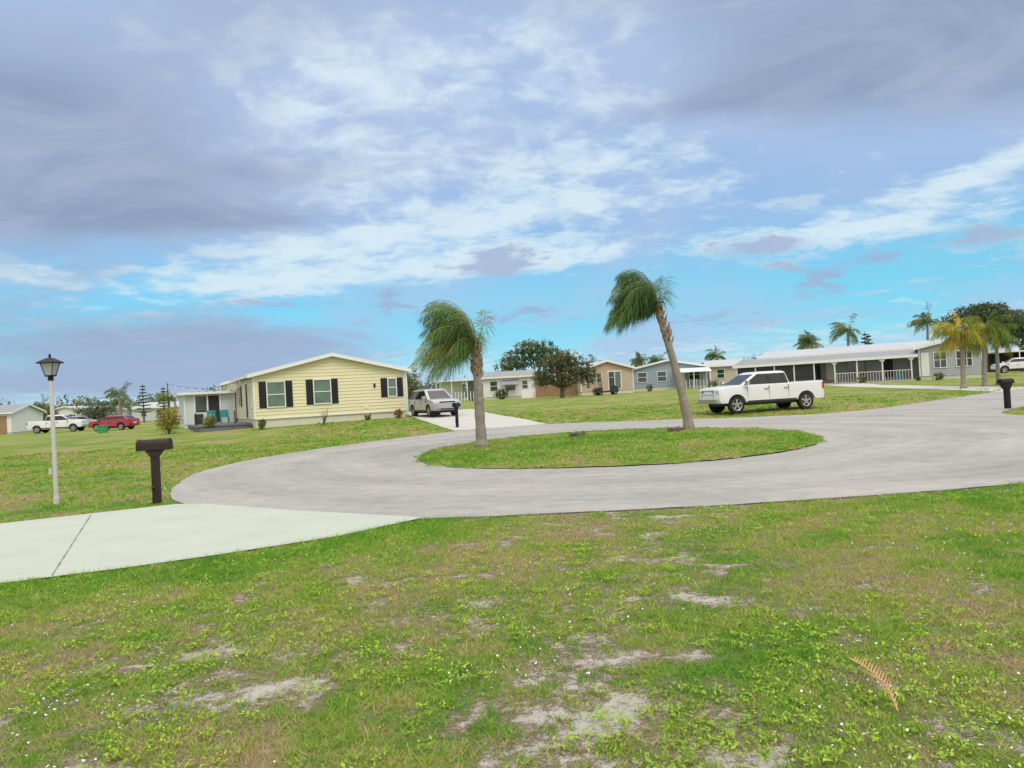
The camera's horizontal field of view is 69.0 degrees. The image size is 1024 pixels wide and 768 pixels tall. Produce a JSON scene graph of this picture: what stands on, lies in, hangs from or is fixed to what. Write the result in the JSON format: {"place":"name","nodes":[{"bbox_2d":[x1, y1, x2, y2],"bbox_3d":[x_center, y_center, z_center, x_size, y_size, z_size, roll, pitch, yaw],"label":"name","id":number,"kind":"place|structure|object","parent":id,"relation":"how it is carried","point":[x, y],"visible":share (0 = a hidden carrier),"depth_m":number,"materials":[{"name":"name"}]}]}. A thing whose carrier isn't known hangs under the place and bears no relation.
{"place":"outdoors","nodes":[
{"label":"outdoors","id":0,"kind":"place"},
{"bbox_2d":[0,504,421,582],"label":"driveway","id":1,"kind":"structure","parent":0,"point":[36,548],"depth_m":9.58,"materials":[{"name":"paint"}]},
{"bbox_2d":[52,515,90,574],"bbox_3d":[-5.685,2.006,9.705,0.023,0.001,4.940,-3,-1,-26],"label":"expansion joint","id":2,"kind":"object","parent":1,"relation":"on","point":[71,545],"visible":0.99,"depth_m":9.15,"materials":[{"name":"concrete"}]},
{"bbox_2d":[405,409,544,430],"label":"driveway","id":3,"kind":"structure","parent":0,"point":[466,417],"depth_m":39.85,"materials":[{"name":"concrete"}]},
{"bbox_2d":[408,388,460,416],"bbox_3d":[-4.946,1.160,46.795,2.260,1.700,4.606,-3,-1,-28],"label":"suv","id":4,"kind":"object","parent":3,"relation":"on","point":[430,402],"visible":0.88,"depth_m":45.78,"materials":[{"name":"silver paint"}]},
{"bbox_2d":[0,370,1023,767],"bbox_3d":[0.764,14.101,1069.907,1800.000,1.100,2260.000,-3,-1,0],"label":"ground","id":5,"kind":"structure","parent":0,"point":[66,440],"depth_m":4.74,"materials":[{"name":"green plant"}]},
{"bbox_2d":[0,406,42,434],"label":"walls","id":6,"kind":"structure","parent":5,"relation":"on","point":[17,421],"depth_m":88.80,"materials":[{"name":"white paint"}]},
{"bbox_2d":[0,416,6,433],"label":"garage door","id":7,"kind":"structure","parent":6,"relation":"attached to","point":[3,424],"depth_m":85.70,"materials":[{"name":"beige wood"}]},
{"bbox_2d":[0,403,46,413],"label":"roof","id":8,"kind":"structure","parent":6,"relation":"on","point":[9,409],"depth_m":88.27,"materials":[{"name":"white metal"}]},
{"bbox_2d":[32,394,49,415],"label":"palm tree","id":9,"kind":"object","parent":5,"relation":"on","point":[39,405],"visible":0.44,"depth_m":104.02,"materials":[{"name":"green plant"}]},
{"bbox_2d":[36,353,63,503],"bbox_3d":[-8.566,0.854,13.896,0.330,2.860,0.330,-3,-1,0],"label":"street lamp","id":10,"kind":"object","parent":5,"relation":"on","point":[49,365],"visible":0.94,"depth_m":13.86,"materials":[{"name":"metal"}]},
{"bbox_2d":[41,400,59,420],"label":"shrub","id":11,"kind":"object","parent":5,"relation":"on","point":[48,413],"visible":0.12,"depth_m":119.51,"materials":[{"name":"green plant"}]},
{"bbox_2d":[26,414,89,433],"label":"pickup truck","id":12,"kind":"object","parent":5,"relation":"on","point":[71,423],"visible":0.98,"depth_m":80.64,"materials":[{"name":"white paint"}]},
{"bbox_2d":[72,416,96,421],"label":"suv","id":13,"kind":"object","parent":5,"relation":"on","point":[86,417],"visible":0.06,"depth_m":106.43,"materials":[{"name":"silver paint"}]},
{"bbox_2d":[55,407,125,415],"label":"walls","id":14,"kind":"structure","parent":5,"relation":"on","point":[64,411],"depth_m":127.45,"materials":[{"name":"white paint"}]},
{"bbox_2d":[57,406,127,410],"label":"roof","id":15,"kind":"structure","parent":14,"relation":"on","point":[74,407],"depth_m":127.56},
{"bbox_2d":[70,397,123,419],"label":"shrub","id":16,"kind":"object","parent":5,"relation":"on","point":[98,410],"visible":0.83,"depth_m":117.11,"materials":[{"name":"green plant"}]},
{"bbox_2d":[97,425,108,432],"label":"utility box","id":17,"kind":"object","parent":5,"relation":"on","point":[102,428],"visible":0.91,"depth_m":66.68,"materials":[{"name":"green metal"}]},
{"bbox_2d":[88,415,139,430],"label":"crossover car","id":18,"kind":"object","parent":5,"relation":"on","point":[121,422],"visible":0.86,"depth_m":76.17,"materials":[{"name":"red paint"}]},
{"bbox_2d":[103,383,130,414],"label":"palm tree","id":19,"kind":"object","parent":5,"relation":"on","point":[112,394],"visible":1,"depth_m":101.86,"materials":[{"name":"green plant"}]},
{"bbox_2d":[107,396,131,414],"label":"palm tree","id":20,"kind":"object","parent":5,"relation":"on","point":[115,404],"visible":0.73,"depth_m":111.66,"materials":[{"name":"green plant"}]},
{"bbox_2d":[134,383,151,422],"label":"norfolk pine","id":21,"kind":"object","parent":5,"relation":"on","point":[143,399],"visible":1,"depth_m":124.86,"materials":[{"name":"green plant"}]},
{"bbox_2d":[136,438,172,503],"bbox_3d":[-6.287,1.559,13.136,0.565,1.188,0.205,-3,-1,-4],"label":"mailbox","id":22,"kind":"object","parent":5,"relation":"on","point":[153,449],"visible":0.95,"depth_m":13.07,"materials":[{"name":"brown plastic"}]},
{"bbox_2d":[132,407,179,421],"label":"walls","id":23,"kind":"structure","parent":5,"relation":"on","point":[150,417],"depth_m":132.49,"materials":[{"name":"white paint"}]},
{"bbox_2d":[141,410,162,416],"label":"windows and doors","id":24,"kind":"structure","parent":23,"relation":"attached to","point":[146,413],"depth_m":132.49,"materials":[{"name":"glass"}]},
{"bbox_2d":[129,401,178,409],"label":"roof","id":25,"kind":"structure","parent":23,"relation":"on","point":[153,404],"depth_m":133.45,"materials":[{"name":"white metal"}]},
{"bbox_2d":[156,388,170,412],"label":"norfolk pine","id":26,"kind":"object","parent":5,"relation":"on","point":[162,402],"visible":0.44,"depth_m":126.74,"materials":[{"name":"green plant"}]},
{"bbox_2d":[156,390,176,422],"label":"palm tree","id":27,"kind":"object","parent":5,"relation":"on","point":[163,397],"visible":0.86,"depth_m":107.70,"materials":[{"name":"green plant"}]},
{"bbox_2d":[154,404,183,433],"bbox_3d":[-19.983,2.088,43.409,1.468,1.851,1.611,-4,-1,44],"label":"shrub","id":28,"kind":"object","parent":5,"relation":"on","point":[164,420],"visible":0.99,"depth_m":43.24,"materials":[{"name":"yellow plant"}]},
{"bbox_2d":[173,390,235,428],"bbox_3d":[-21.577,2.038,52.217,3.590,2.860,5.700,-3,-1,-27],"label":"lanai","id":29,"kind":"object","parent":5,"relation":"on","point":[191,404],"visible":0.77,"depth_m":50.16,"materials":[{"name":"white glass"}]},
{"bbox_2d":[202,413,216,427],"bbox_3d":[-17.792,2.276,43.789,0.884,1.116,0.878,-3,-1,0],"label":"shrub","id":30,"kind":"object","parent":5,"relation":"on","point":[210,421],"visible":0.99,"depth_m":43.69,"materials":[{"name":"green plant"}]},
{"bbox_2d":[187,411,250,431],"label":"deck","id":31,"kind":"structure","parent":5,"relation":"on","point":[223,426],"depth_m":44.21,"materials":[{"name":"grey wood"}]},
{"bbox_2d":[194,410,229,424],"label":"patio chairs","id":32,"kind":"object","parent":31,"relation":"on","point":[200,417],"visible":0.74,"depth_m":46.85,"materials":[{"name":"teal plastic"}]},
{"bbox_2d":[256,417,267,429],"bbox_3d":[-14.307,2.268,42.575,0.604,0.774,0.622,-4,-1,40],"label":"shrub","id":33,"kind":"object","parent":5,"relation":"on","point":[261,423],"visible":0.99,"depth_m":42.51,"materials":[{"name":"green plant"}]},
{"bbox_2d":[222,356,406,427],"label":"walls","id":34,"kind":"structure","parent":5,"relation":"on","point":[358,391],"depth_m":46.14,"materials":[{"name":"yellow plastic"}]},
{"bbox_2d":[167,379,244,410],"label":"string lights","id":35,"kind":"object","parent":34,"relation":"attached to","point":[191,389],"visible":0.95,"depth_m":45.55,"materials":[{"name":"black plastic"}]},
{"bbox_2d":[216,353,410,386],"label":"roof","id":36,"kind":"structure","parent":34,"relation":"on","point":[315,359],"depth_m":45.70,"materials":[{"name":"white metal"}]},
{"bbox_2d":[230,371,408,419],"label":"windows and doors","id":37,"kind":"structure","parent":34,"relation":"attached to","point":[280,393],"depth_m":45.50,"materials":[{"name":"white glass"}]},
{"bbox_2d":[319,407,327,425],"bbox_3d":[-10.744,1.810,42.624,0.516,1.209,0.589,-3,-1,-23],"label":"bare shrub","id":38,"kind":"object","parent":5,"relation":"on","point":[324,418],"visible":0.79,"depth_m":42.58,"materials":[{"name":"brown plant"}]},
{"bbox_2d":[364,414,371,419],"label":"shrub","id":39,"kind":"object","parent":5,"relation":"on","point":[366,417],"visible":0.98,"depth_m":45.93,"materials":[{"name":"green plant"}]},
{"bbox_2d":[393,408,402,417],"bbox_3d":[-7.100,1.861,46.573,0.719,0.730,0.657,-4,-1,44],"label":"shrub","id":40,"kind":"object","parent":5,"relation":"on","point":[398,412],"visible":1,"depth_m":46.52,"materials":[{"name":"brown plant"}]},
{"bbox_2d":[407,366,423,399],"bbox_3d":[-8.779,0.297,61.999,2.918,4.012,2.800,-3,-1,0],"label":"shrub","id":41,"kind":"object","parent":5,"relation":"on","point":[411,381],"visible":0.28,"depth_m":61.72,"materials":[{"name":"green plant"}]},
{"bbox_2d":[452,402,459,426],"bbox_3d":[-2.672,1.526,35.983,0.205,1.268,0.545,-3,-1,20],"label":"mailbox","id":42,"kind":"object","parent":5,"relation":"on","point":[455,405],"visible":0.93,"depth_m":35.92,"materials":[{"name":"black metal"}]},
{"bbox_2d":[493,388,508,399],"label":"shrub","id":43,"kind":"object","parent":5,"relation":"on","point":[504,394],"visible":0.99,"depth_m":83.80,"materials":[{"name":"green plant"}]},
{"bbox_2d":[483,377,534,399],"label":"walls","id":44,"kind":"structure","parent":5,"relation":"on","point":[513,394],"depth_m":85.84,"materials":[{"name":"white paint"}]},
{"bbox_2d":[435,379,535,401],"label":"windows and doors","id":45,"kind":"structure","parent":44,"relation":"attached to","point":[453,387],"depth_m":85.86,"materials":[{"name":"white glass"}]},
{"bbox_2d":[482,369,536,378],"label":"roof","id":46,"kind":"structure","parent":44,"relation":"on","point":[508,374],"depth_m":87.14,"materials":[{"name":"white metal"}]},
{"bbox_2d":[0,347,1018,414],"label":"distant trees","id":47,"kind":"object","parent":5,"relation":"on","point":[81,402],"visible":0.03,"depth_m":212.78,"materials":[{"name":"green plant"}]},
{"bbox_2d":[0,486,1023,767],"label":"clover weeds","id":48,"kind":"object","parent":5,"relation":"on","point":[626,722],"visible":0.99,"depth_m":4.37,"materials":[{"name":"green plant"}]},
{"bbox_2d":[1,513,1023,767],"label":"white flowers","id":49,"kind":"object","parent":5,"relation":"on","point":[589,673],"visible":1,"depth_m":4.11,"materials":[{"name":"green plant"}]},
{"bbox_2d":[492,338,572,387],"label":"oak tree","id":50,"kind":"object","parent":5,"relation":"on","point":[514,362],"visible":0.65,"depth_m":107.27,"materials":[{"name":"green plant"}]},
{"bbox_2d":[535,383,576,397],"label":"wood fence","id":51,"kind":"object","parent":5,"relation":"on","point":[556,391],"visible":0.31,"depth_m":82.98,"materials":[{"name":"brown wood"}]},
{"bbox_2d":[531,346,600,397],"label":"oak tree","id":52,"kind":"object","parent":5,"relation":"on","point":[560,365],"visible":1,"depth_m":73.51,"materials":[{"name":"green plant"}]},
{"bbox_2d":[585,354,600,362],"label":"palm tree","id":53,"kind":"object","parent":5,"relation":"on","point":[592,360],"visible":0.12,"depth_m":99.77,"materials":[{"name":"green plant"}]},
{"bbox_2d":[565,362,633,395],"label":"walls","id":54,"kind":"structure","parent":5,"relation":"on","point":[627,378],"depth_m":80.53,"materials":[{"name":"beige"}]},
{"bbox_2d":[566,360,636,372],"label":"roof","id":55,"kind":"structure","parent":54,"relation":"on","point":[600,362],"depth_m":80.30,"materials":[{"name":"white metal"}]},
{"bbox_2d":[585,370,621,389],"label":"windows and doors","id":56,"kind":"structure","parent":54,"relation":"attached to","point":[616,376],"depth_m":80.44,"materials":[{"name":"white glass"}]},
{"bbox_2d":[594,377,618,394],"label":"golf cart","id":57,"kind":"object","parent":5,"relation":"on","point":[601,390],"visible":1,"depth_m":75.58,"materials":[{"name":"beige"}]},
{"bbox_2d":[629,351,651,366],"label":"palm tree","id":58,"kind":"object","parent":5,"relation":"on","point":[638,360],"visible":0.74,"depth_m":94.83,"materials":[{"name":"green plant"}]},
{"bbox_2d":[646,383,654,391],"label":"shrub","id":59,"kind":"object","parent":5,"relation":"on","point":[648,387],"visible":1,"depth_m":83.87,"materials":[{"name":"green plant"}]},
{"bbox_2d":[648,351,666,363],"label":"palm tree","id":60,"kind":"object","parent":5,"relation":"on","point":[654,359],"visible":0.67,"depth_m":111.75,"materials":[{"name":"green plant"}]},
{"bbox_2d":[633,361,706,391],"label":"walls","id":61,"kind":"structure","parent":5,"relation":"on","point":[652,370],"depth_m":87.79,"materials":[{"name":"blue"}]},
{"bbox_2d":[633,359,709,369],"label":"roof","id":62,"kind":"structure","parent":61,"relation":"on","point":[677,361],"depth_m":87.44,"materials":[{"name":"white metal"}]},
{"bbox_2d":[637,367,711,388],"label":"windows and doors","id":63,"kind":"structure","parent":61,"relation":"attached to","point":[694,373],"depth_m":87.58,"materials":[{"name":"white glass"}]},
{"bbox_2d":[710,378,718,386],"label":"shrub","id":64,"kind":"object","parent":5,"relation":"on","point":[713,383],"visible":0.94,"depth_m":82.83,"materials":[{"name":"green plant"}]},
{"bbox_2d":[704,345,725,360],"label":"palm tree","id":65,"kind":"object","parent":5,"relation":"on","point":[709,356],"visible":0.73,"depth_m":99.85,"materials":[{"name":"green plant"}]},
{"bbox_2d":[707,366,735,386],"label":"walls","id":66,"kind":"structure","parent":5,"relation":"on","point":[729,373],"depth_m":90.80,"materials":[{"name":"beige"}]},
{"bbox_2d":[701,358,751,366],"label":"roof","id":67,"kind":"structure","parent":66,"relation":"on","point":[721,363],"depth_m":92.47,"materials":[{"name":"white metal"}]},
{"bbox_2d":[717,368,736,378],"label":"windows and doors","id":68,"kind":"structure","parent":66,"relation":"attached to","point":[720,373],"depth_m":90.78,"materials":[{"name":"white glass"}]},
{"bbox_2d":[458,483,1023,518],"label":"road edge","id":69,"kind":"object","parent":5,"relation":"on","point":[713,505],"visible":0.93,"depth_m":9.65,"materials":[{"name":"concrete"}]},
{"bbox_2d":[698,371,825,413],"bbox_3d":[12.046,0.352,35.993,5.900,1.900,2.380,-3,-1,-15],"label":"pickup truck","id":70,"kind":"object","parent":5,"relation":"on","point":[737,393],"visible":1,"depth_m":35.16,"materials":[{"name":"white paint"}]},
{"bbox_2d":[794,330,820,349],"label":"palm tree","id":71,"kind":"object","parent":5,"relation":"on","point":[807,347],"visible":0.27,"depth_m":97.81,"materials":[{"name":"green plant"}]},
{"bbox_2d":[797,332,823,349],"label":"palm tree","id":72,"kind":"object","parent":5,"relation":"on","point":[807,340],"visible":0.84,"depth_m":89.83,"materials":[{"name":"green plant"}]},
{"bbox_2d":[827,313,860,345],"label":"palm tree","id":73,"kind":"object","parent":5,"relation":"on","point":[841,330],"visible":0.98,"depth_m":94.74,"materials":[{"name":"green plant"}]},
{"bbox_2d":[855,374,866,382],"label":"shrub","id":74,"kind":"object","parent":5,"relation":"on","point":[862,379],"visible":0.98,"depth_m":65.86,"materials":[{"name":"green plant"}]},
{"bbox_2d":[860,331,869,344],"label":"norfolk pine","id":75,"kind":"object","parent":5,"relation":"on","point":[864,338],"visible":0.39,"depth_m":107.93,"materials":[{"name":"green plant"}]},
{"bbox_2d":[864,334,873,344],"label":"norfolk pine","id":76,"kind":"object","parent":5,"relation":"on","point":[868,335],"visible":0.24,"depth_m":109.87,"materials":[{"name":"green plant"}]},
{"bbox_2d":[820,357,920,382],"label":"walls","id":77,"kind":"structure","parent":5,"relation":"on","point":[904,364],"depth_m":70.02,"materials":[{"name":"grey"}]},
{"bbox_2d":[732,349,917,383],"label":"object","id":78,"kind":"structure","parent":77,"relation":"attached to","point":[805,368],"depth_m":70.49,"materials":[{"name":"glass"},{"name":"painted metal"},{"name":"screen mesh"}]},
{"bbox_2d":[757,339,943,359],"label":"roof","id":79,"kind":"structure","parent":77,"relation":"on","point":[846,349],"depth_m":72.64,"materials":[{"name":"white metal"}]},
{"bbox_2d":[845,654,898,711],"bbox_3d":[1.823,1.462,3.736,0.130,0.074,0.682,-3,-1,8],"label":"fallen palm frond","id":80,"kind":"object","parent":5,"relation":"on","point":[889,692],"visible":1,"depth_m":3.69,"materials":[{"name":"beige plant"}]},
{"bbox_2d":[906,302,941,339],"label":"palm tree","id":81,"kind":"object","parent":5,"relation":"on","point":[923,320],"visible":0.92,"depth_m":91.93,"materials":[{"name":"green plant"}]},
{"bbox_2d":[931,371,944,379],"bbox_3d":[36.017,-0.671,62.801,1.061,0.824,1.061,-3,-1,0],"label":"shrub","id":82,"kind":"object","parent":5,"relation":"on","point":[939,376],"visible":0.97,"depth_m":62.64,"materials":[{"name":"green plant"}]},
{"bbox_2d":[913,340,981,379],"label":"front wing","id":83,"kind":"structure","parent":5,"relation":"on","point":[930,364],"depth_m":64.72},
{"bbox_2d":[921,350,972,375],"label":"windows and doors","id":84,"kind":"structure","parent":83,"relation":"in","point":[924,356],"depth_m":64.96,"materials":[{"name":"white glass"}]},
{"bbox_2d":[929,312,989,387],"bbox_3d":[27.421,-2.058,45.646,3.171,4.787,2.930,-3,-1,24],"label":"palm tree","id":85,"kind":"object","parent":5,"relation":"on","point":[955,338],"visible":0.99,"depth_m":45.48,"materials":[{"name":"yellow plant"}]},
{"bbox_2d":[938,300,1023,371],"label":"shade tree","id":86,"kind":"object","parent":5,"relation":"on","point":[983,311],"visible":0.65,"depth_m":91.34,"materials":[{"name":"green plant"}]},
{"bbox_2d":[954,310,1014,386],"bbox_3d":[29.586,-2.166,46.483,3.137,4.750,3.113,-3,-1,-23],"label":"palm tree","id":87,"kind":"object","parent":5,"relation":"on","point":[994,327],"visible":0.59,"depth_m":46.23,"materials":[{"name":"green plant"}]},
{"bbox_2d":[967,323,1020,384],"bbox_3d":[30.712,-1.847,47.530,2.855,3.950,2.815,-3,-1,-20],"label":"palm tree","id":88,"kind":"object","parent":5,"relation":"on","point":[997,351],"visible":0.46,"depth_m":47.35,"materials":[{"name":"green plant"}]},
{"bbox_2d":[997,378,1014,408],"bbox_3d":[18.620,0.391,28.035,0.620,1.190,0.260,-3,-1,-20],"label":"mailbox","id":89,"kind":"object","parent":5,"relation":"on","point":[1005,385],"visible":0.88,"depth_m":27.97,"materials":[{"name":"black metal"}]},
{"bbox_2d":[990,357,1023,372],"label":"crossover car","id":90,"kind":"object","parent":5,"relation":"on","point":[1011,365],"visible":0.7,"depth_m":77.46,"materials":[{"name":"white paint"}]},
{"bbox_2d":[991,308,1023,347],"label":"shade tree","id":91,"kind":"object","parent":5,"relation":"on","point":[1018,333],"visible":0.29,"depth_m":95.23,"materials":[{"name":"green plant"}]},
{"bbox_2d":[0,0,1023,405],"label":"sky","id":92,"kind":"structure","parent":0,"point":[199,194],"materials":[{"name":"blue"}]},
{"bbox_2d":[170,388,1023,518],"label":"road","id":93,"kind":"structure","parent":0,"point":[976,440],"depth_m":13.98,"materials":[{"name":"grey asphalt"}]},
{"bbox_2d":[417,429,822,468],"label":"traffic island","id":94,"kind":"structure","parent":93,"relation":"on","point":[621,464],"depth_m":16.98,"materials":[{"name":"green plant"}]},
{"bbox_2d":[411,300,497,447],"bbox_3d":[-1.626,-0.276,21.329,2.717,4.341,3.364,-3,-1,0],"label":"palm tree","id":95,"kind":"object","parent":94,"relation":"on","point":[452,338],"visible":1,"depth_m":21.02,"materials":[{"name":"green plant"}]},
{"bbox_2d":[567,431,585,437],"bbox_3d":[1.988,1.548,22.889,0.589,0.193,0.626,-3,-1,0],"label":"cut palm stump","id":96,"kind":"object","parent":94,"relation":"on","point":[575,434],"visible":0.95,"depth_m":22.71,"materials":[{"name":"wood"}]},
{"bbox_2d":[603,269,694,428],"bbox_3d":[4.401,-1.074,24.616,2.898,5.418,2.992,-3,-1,0],"label":"palm tree","id":97,"kind":"object","parent":94,"relation":"on","point":[635,299],"visible":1,"depth_m":24.25,"materials":[{"name":"green plant"}]},
{"bbox_2d":[667,426,685,431],"bbox_3d":[5.096,1.404,23.164,0.573,0.194,0.584,-3,-1,0],"label":"cut palm stump","id":98,"kind":"object","parent":94,"relation":"on","point":[677,428],"visible":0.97,"depth_m":23.01,"materials":[{"name":"wood"}]},
{"bbox_2d":[830,383,1023,391],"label":"driveway","id":99,"kind":"structure","parent":0,"point":[973,388],"depth_m":48.82,"materials":[{"name":"concrete"}]},
{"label":"walls","id":100,"kind":"object","parent":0,"visible":0},
{"bbox_2d":[988,350,1023,371],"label":"windows and doors","id":101,"kind":"structure","parent":100,"relation":"attached to","point":[1004,357],"depth_m":94.06,"materials":[{"name":"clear glass"}]},
{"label":"walls","id":102,"kind":"object","parent":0,"visible":0},
{"bbox_2d":[988,348,1019,352],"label":"roof","id":103,"kind":"structure","parent":102,"relation":"on","point":[1013,349],"depth_m":122.05,"materials":[{"name":"white metal"}]}
]}

